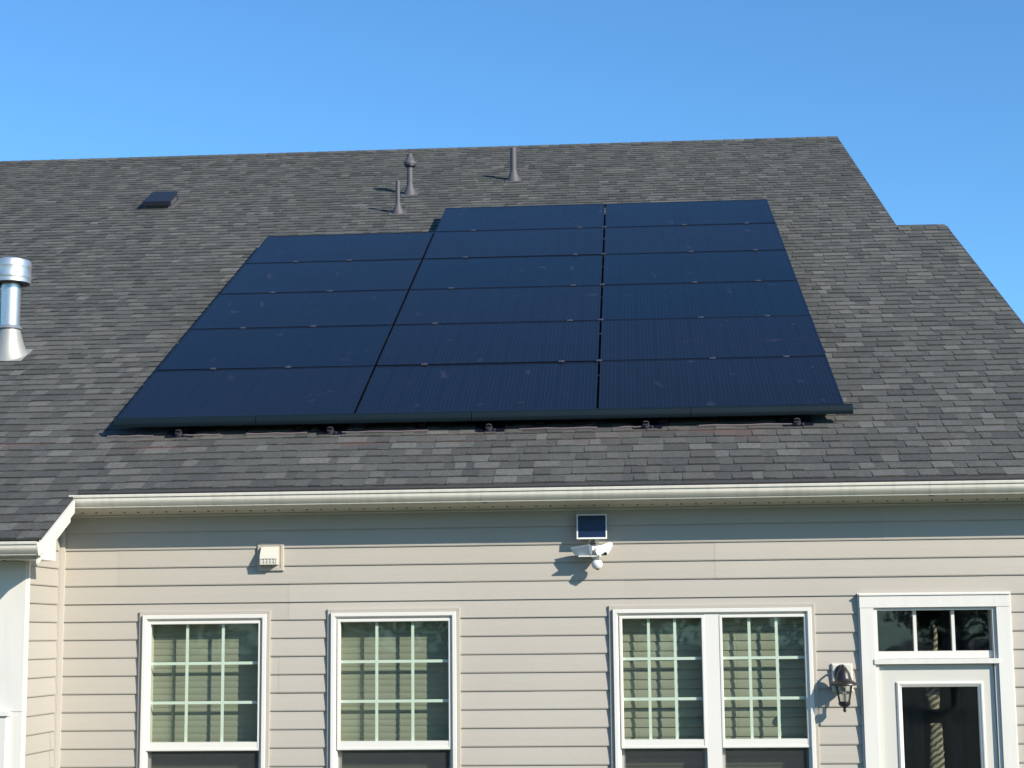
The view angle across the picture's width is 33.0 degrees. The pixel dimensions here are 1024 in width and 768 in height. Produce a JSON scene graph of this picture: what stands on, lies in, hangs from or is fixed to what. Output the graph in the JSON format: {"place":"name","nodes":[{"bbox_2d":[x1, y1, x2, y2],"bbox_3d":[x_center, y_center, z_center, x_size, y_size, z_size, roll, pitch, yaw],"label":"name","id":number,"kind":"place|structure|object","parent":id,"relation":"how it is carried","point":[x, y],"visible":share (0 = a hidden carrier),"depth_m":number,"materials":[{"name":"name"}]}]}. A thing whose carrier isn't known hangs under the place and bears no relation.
{"place":"outdoors","nodes":[
{"label":"outdoors","id":0,"kind":"place"},
{"bbox_2d":[0,0,1023,322],"label":"sky","id":1,"kind":"structure","parent":0,"point":[925,98],"materials":[{"name":"blue"}]},
{"bbox_3d":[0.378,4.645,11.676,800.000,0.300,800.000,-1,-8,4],"label":"ground","id":2,"kind":"structure","parent":0,"visible":0},
{"bbox_2d":[0,136,1023,767],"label":"house","id":3,"kind":"structure","parent":2,"relation":"on","point":[900,488],"depth_m":12.28,"materials":[{"name":"plastic"}]},
{"bbox_2d":[0,711,9,767],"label":"window","id":4,"kind":"structure","parent":3,"relation":"in","point":[4,715],"depth_m":11.55,"materials":[{"name":"white plastic"}]},
{"bbox_2d":[0,257,32,360],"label":"flue pipe","id":5,"kind":"object","parent":3,"relation":"on","point":[15,275],"visible":1,"depth_m":15.43,"materials":[{"name":"metal"}]},
{"bbox_2d":[107,435,152,436],"bbox_3d":[-2.928,0.399,13.239,0.360,0.012,0.011,-1,-8,4],"label":"cable","id":6,"kind":"object","parent":3,"relation":"on","point":[129,436],"visible":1,"depth_m":13.24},
{"bbox_2d":[141,191,182,209],"bbox_3d":[-4.350,-2.286,21.418,0.400,0.125,0.520,-1,18,4],"label":"roof vent","id":7,"kind":"object","parent":3,"relation":"on","point":[162,200],"visible":1,"depth_m":21.26,"materials":[{"name":"plastic"}]},
{"bbox_2d":[165,426,199,436],"bbox_3d":[-2.539,0.345,13.293,0.220,0.053,0.230,-1,18,4],"label":"roof mount","id":8,"kind":"object","parent":3,"relation":"attached to","point":[173,432],"visible":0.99,"depth_m":13.27,"materials":[{"name":"black metal"}]},
{"bbox_2d":[177,426,191,433],"bbox_3d":[-2.360,-0.640,16.190,0.090,0.099,6.220,-1,18,4],"label":"mounting rail","id":9,"kind":"object","parent":8,"relation":"on","point":[184,429],"visible":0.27,"depth_m":13.32,"materials":[{"name":"black metal"}]},
{"bbox_2d":[113,415,255,427],"bbox_3d":[-2.505,0.286,13.204,1.106,0.080,0.040,-1,-8,4],"label":"array skirt","id":10,"kind":"object","parent":9,"relation":"attached to","point":[231,420],"visible":1,"depth_m":13.19,"materials":[{"name":"metal"}]},
{"bbox_2d":[118,366,373,417],"bbox_3d":[-2.087,0.072,13.769,1.830,0.037,1.174,-1,18,4],"label":"solar module","id":11,"kind":"object","parent":9,"relation":"on","point":[280,391],"visible":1,"depth_m":13.74,"materials":[{"name":"blue glass"}]},
{"bbox_2d":[157,325,391,370],"bbox_3d":[-2.016,-0.306,14.904,1.830,0.036,1.174,-1,18,4],"label":"solar module","id":12,"kind":"object","parent":9,"relation":"on","point":[282,347],"visible":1,"depth_m":14.86,"materials":[{"name":"blue glass"}]},
{"bbox_2d":[191,290,407,328],"bbox_3d":[-1.944,-0.683,16.042,1.830,0.036,1.174,-1,18,4],"label":"solar module","id":13,"kind":"object","parent":9,"relation":"on","point":[309,309],"visible":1,"depth_m":16.00,"materials":[{"name":"blue glass"}]},
{"bbox_2d":[220,259,421,293],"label":"solar module","id":14,"kind":"object","parent":9,"relation":"on","point":[334,276],"visible":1,"depth_m":17.14,"materials":[{"name":"blue glass"}]},
{"bbox_2d":[246,232,433,263],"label":"solar module","id":15,"kind":"object","parent":9,"relation":"on","point":[345,247],"visible":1,"depth_m":18.28,"materials":[{"name":"blue glass"}]},
{"bbox_2d":[185,434,219,435],"bbox_3d":[-2.389,0.388,13.202,0.321,0.013,0.011,-1,-8,4],"label":"cable","id":16,"kind":"object","parent":3,"relation":"on","point":[201,434],"visible":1,"depth_m":13.20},
{"bbox_2d":[136,610,270,767],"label":"window","id":17,"kind":"structure","parent":3,"relation":"in","point":[145,746],"depth_m":12.21,"materials":[{"name":"white plastic"}]},
{"bbox_2d":[152,624,257,767],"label":"window blind","id":18,"kind":"object","parent":3,"relation":"attached to","point":[204,684],"depth_m":12.32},
{"bbox_2d":[257,542,283,570],"bbox_3d":[-1.722,1.228,12.272,0.192,0.202,0.092,-1,-8,4],"label":"exhaust hood","id":19,"kind":"object","parent":3,"relation":"attached to","point":[270,556],"visible":1,"depth_m":12.28,"materials":[{"name":"plastic"}]},
{"bbox_2d":[246,432,306,434],"bbox_3d":[-1.796,0.376,13.161,0.471,0.012,0.011,-1,-8,4],"label":"cable","id":20,"kind":"object","parent":3,"relation":"on","point":[276,432],"visible":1,"depth_m":13.16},
{"bbox_2d":[292,424,306,431],"bbox_3d":[-1.456,-0.659,16.127,0.090,0.099,6.220,-1,18,4],"label":"mounting rail","id":21,"kind":"object","parent":3,"relation":"attached to","point":[299,427],"visible":0.2,"depth_m":13.26,"materials":[{"name":"black metal"}]},
{"bbox_2d":[317,424,349,434],"bbox_3d":[-1.368,0.321,13.212,0.220,0.053,0.230,-1,18,4],"label":"roof mount","id":22,"kind":"object","parent":3,"relation":"attached to","point":[332,429],"visible":0.99,"depth_m":13.20,"materials":[{"name":"black metal"}]},
{"bbox_2d":[342,430,427,432],"bbox_3d":[-0.963,0.360,13.103,0.660,0.012,0.011,-1,-8,4],"label":"cable","id":23,"kind":"object","parent":3,"relation":"on","point":[385,431],"visible":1,"depth_m":13.10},
{"bbox_2d":[327,608,460,767],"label":"window","id":24,"kind":"structure","parent":3,"relation":"in","point":[335,747],"depth_m":12.11,"materials":[{"name":"white plastic"}]},
{"bbox_2d":[341,621,448,767],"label":"window blind","id":25,"kind":"object","parent":3,"relation":"attached to","point":[431,720],"depth_m":12.22,"materials":[{"name":"beige plastic"}]},
{"bbox_2d":[389,180,406,214],"bbox_3d":[-1.351,-2.192,20.450,0.200,0.439,0.197,-1,-8,4],"label":"vent pipe","id":26,"kind":"object","parent":3,"relation":"on","point":[398,210],"visible":1,"depth_m":20.42,"materials":[{"name":"grey metal"}]},
{"bbox_2d":[401,153,418,195],"bbox_3d":[-1.269,-2.593,21.469,0.200,0.571,0.197,-1,-8,4],"label":"vent pipe","id":27,"kind":"object","parent":3,"relation":"on","point":[409,163],"visible":1,"depth_m":21.43,"materials":[{"name":"grey metal"}]},
{"bbox_2d":[414,422,427,429],"bbox_3d":[-0.479,-0.866,16.630,0.090,0.099,7.420,-1,18,4],"label":"mounting rail","id":28,"kind":"object","parent":3,"relation":"attached to","point":[421,426],"visible":0.2,"depth_m":13.19,"materials":[{"name":"black metal"}]},
{"bbox_2d":[256,411,470,424],"bbox_3d":[-1.128,0.258,13.108,1.646,0.080,0.040,-1,-8,4],"label":"array skirt","id":29,"kind":"object","parent":28,"relation":"attached to","point":[386,417],"visible":1,"depth_m":13.09,"materials":[{"name":"metal"}]},
{"bbox_2d":[356,362,597,414],"bbox_3d":[-0.242,0.037,13.641,1.830,0.035,1.174,-1,18,4],"label":"solar module","id":30,"kind":"object","parent":28,"relation":"on","point":[489,387],"visible":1,"depth_m":13.61,"materials":[{"name":"blue glass"}]},
{"bbox_2d":[377,320,599,365],"bbox_3d":[-0.171,-0.344,14.777,1.830,0.035,1.174,-1,18,4],"label":"solar module","id":31,"kind":"object","parent":28,"relation":"on","point":[495,343],"visible":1,"depth_m":14.73,"materials":[{"name":"blue glass"}]},
{"bbox_2d":[395,285,600,324],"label":"solar module","id":32,"kind":"object","parent":28,"relation":"on","point":[503,305],"visible":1,"depth_m":15.88,"materials":[{"name":"blue glass"}]},
{"bbox_2d":[410,255,601,289],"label":"solar module","id":33,"kind":"object","parent":28,"relation":"on","point":[533,271],"visible":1,"depth_m":17.02,"materials":[{"name":"blue glass"}]},
{"bbox_2d":[424,227,603,258],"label":"solar module","id":34,"kind":"object","parent":28,"relation":"on","point":[517,243],"visible":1,"depth_m":18.15,"materials":[{"name":"blue glass"}]},
{"bbox_2d":[436,204,603,231],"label":"solar module","id":35,"kind":"object","parent":28,"relation":"on","point":[524,217],"visible":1,"depth_m":19.29,"materials":[{"name":"blue glass"}]},
{"bbox_2d":[475,421,505,431],"bbox_3d":[-0.161,0.297,13.128,0.220,0.053,0.230,-1,18,4],"label":"roof mount","id":36,"kind":"object","parent":3,"relation":"attached to","point":[483,426],"visible":1,"depth_m":13.12,"materials":[{"name":"black metal"}]},
{"bbox_2d":[505,147,521,181],"bbox_3d":[0.018,-2.781,22.017,0.200,0.469,0.197,-1,-8,4],"label":"vent pipe","id":37,"kind":"object","parent":3,"relation":"on","point":[513,176],"visible":1,"depth_m":21.98,"materials":[{"name":"grey metal"}]},
{"bbox_2d":[519,427,596,429],"bbox_3d":[0.348,0.332,13.012,0.590,0.012,0.011,-1,-8,4],"label":"cable","id":38,"kind":"object","parent":3,"relation":"on","point":[556,428],"visible":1,"depth_m":13.01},
{"bbox_2d":[576,514,606,545],"bbox_3d":[0.562,1.050,12.121,0.212,0.267,0.102,-1,-8,4],"label":"solar charger","id":39,"kind":"object","parent":3,"relation":"attached to","point":[591,526],"visible":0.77,"depth_m":12.10,"materials":[{"name":"white plastic"}]},
{"bbox_2d":[570,542,612,569],"bbox_3d":[0.558,1.205,12.062,0.300,0.193,0.186,-1,-8,4],"label":"security light","id":40,"kind":"object","parent":3,"relation":"attached to","point":[595,552],"visible":1,"depth_m":12.01,"materials":[{"name":"white plastic"}]},
{"bbox_2d":[632,418,661,428],"bbox_3d":[1.021,0.273,13.046,0.220,0.053,0.230,-1,18,4],"label":"roof mount","id":41,"kind":"object","parent":3,"relation":"attached to","point":[645,423],"visible":1,"depth_m":13.04,"materials":[{"name":"black metal"}]},
{"bbox_2d":[622,618,703,767],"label":"window blind","id":42,"kind":"object","parent":3,"relation":"attached to","point":[689,681],"depth_m":12.09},
{"bbox_2d":[609,603,819,767],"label":"window","id":43,"kind":"structure","parent":3,"relation":"in","point":[714,744],"depth_m":11.96,"materials":[{"name":"white plastic"}]},
{"bbox_2d":[699,423,792,425],"bbox_3d":[1.780,0.303,12.912,0.760,0.012,0.011,-1,-8,4],"label":"cable","id":44,"kind":"object","parent":3,"relation":"on","point":[747,424],"visible":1,"depth_m":12.91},
{"bbox_2d":[722,617,806,767],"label":"window blind","id":45,"kind":"object","parent":3,"relation":"attached to","point":[791,677],"depth_m":12.04,"materials":[{"name":"beige plastic"}]},
{"bbox_2d":[783,415,812,425],"bbox_3d":[2.143,0.250,12.968,0.220,0.053,0.230,-1,18,4],"label":"roof mount","id":46,"kind":"object","parent":3,"relation":"attached to","point":[801,420],"visible":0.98,"depth_m":12.94,"materials":[{"name":"metal"}]},
{"bbox_3d":[2.269,-0.922,16.439,0.090,0.099,7.420,-1,18,4],"label":"mounting rail","id":47,"kind":"object","parent":46,"relation":"on","visible":0},
{"bbox_2d":[691,404,852,416],"bbox_3d":[1.940,0.195,12.895,1.200,0.080,0.040,-1,-8,4],"label":"array skirt","id":48,"kind":"object","parent":47,"relation":"attached to","point":[759,410],"visible":1,"depth_m":12.88,"materials":[{"name":"metal"}]},
{"bbox_2d":[829,663,857,711],"bbox_3d":[2.264,2.076,11.784,0.196,0.328,0.242,-1,-8,4],"label":"wall lantern","id":49,"kind":"object","parent":3,"relation":"attached to","point":[843,682],"depth_m":11.75,"materials":[{"name":"black metal"}]},
{"bbox_2d":[877,606,988,767],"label":"glass pane","id":50,"kind":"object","parent":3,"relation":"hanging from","point":[895,633],"depth_m":12.28,"materials":[{"name":"clear glass"}]},
{"bbox_2d":[925,625,944,767],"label":"hanging tassel","id":51,"kind":"object","parent":3,"relation":"hanging from","point":[937,759],"visible":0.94,"depth_m":11.89,"materials":[{"name":"beige fabric"}]},
{"bbox_2d":[879,664,997,767],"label":"door","id":52,"kind":"structure","parent":3,"relation":"in","point":[893,677],"depth_m":11.85,"materials":[{"name":"white plastic"}]},
{"bbox_3d":[1.365,-0.904,16.502,0.090,0.099,7.420,-1,18,4],"label":"mounting rail","id":53,"kind":"object","parent":3,"relation":"attached to","visible":0},
{"bbox_2d":[472,407,690,420],"bbox_3d":[0.517,0.224,12.994,1.646,0.080,0.040,-1,-8,4],"label":"array skirt","id":54,"kind":"object","parent":53,"relation":"attached to","point":[594,413],"visible":1,"depth_m":12.98,"materials":[{"name":"metal"}]},
{"bbox_2d":[605,199,775,226],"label":"solar module","id":55,"kind":"object","parent":53,"relation":"on","point":[754,211],"visible":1,"depth_m":19.17,"materials":[{"name":"blue glass"}]},
{"bbox_2d":[604,223,785,253],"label":"solar module","id":56,"kind":"object","parent":53,"relation":"on","point":[693,238],"visible":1,"depth_m":18.03,"materials":[{"name":"blue glass"}]},
{"bbox_2d":[603,250,796,284],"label":"solar module","id":57,"kind":"object","parent":53,"relation":"on","point":[700,267],"visible":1,"depth_m":16.89,"materials":[{"name":"blue glass"}]},
{"bbox_2d":[602,280,809,319],"bbox_3d":[1.745,-0.757,15.786,1.830,0.036,1.174,-1,18,4],"label":"solar module","id":58,"kind":"object","parent":53,"relation":"on","point":[704,300],"visible":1,"depth_m":15.75,"materials":[{"name":"blue glass"}]},
{"bbox_2d":[601,315,825,360],"bbox_3d":[1.673,-0.384,14.648,1.830,0.037,1.174,-1,18,4],"label":"solar module","id":59,"kind":"object","parent":53,"relation":"on","point":[716,337],"visible":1,"depth_m":14.61,"materials":[{"name":"blue glass"}]},
{"bbox_2d":[599,356,843,410],"bbox_3d":[1.602,-0.006,13.512,1.830,0.036,1.174,-1,18,4],"label":"solar module","id":60,"kind":"object","parent":53,"relation":"on","point":[690,383],"visible":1,"depth_m":13.47,"materials":[{"name":"blue glass"}]}
]}

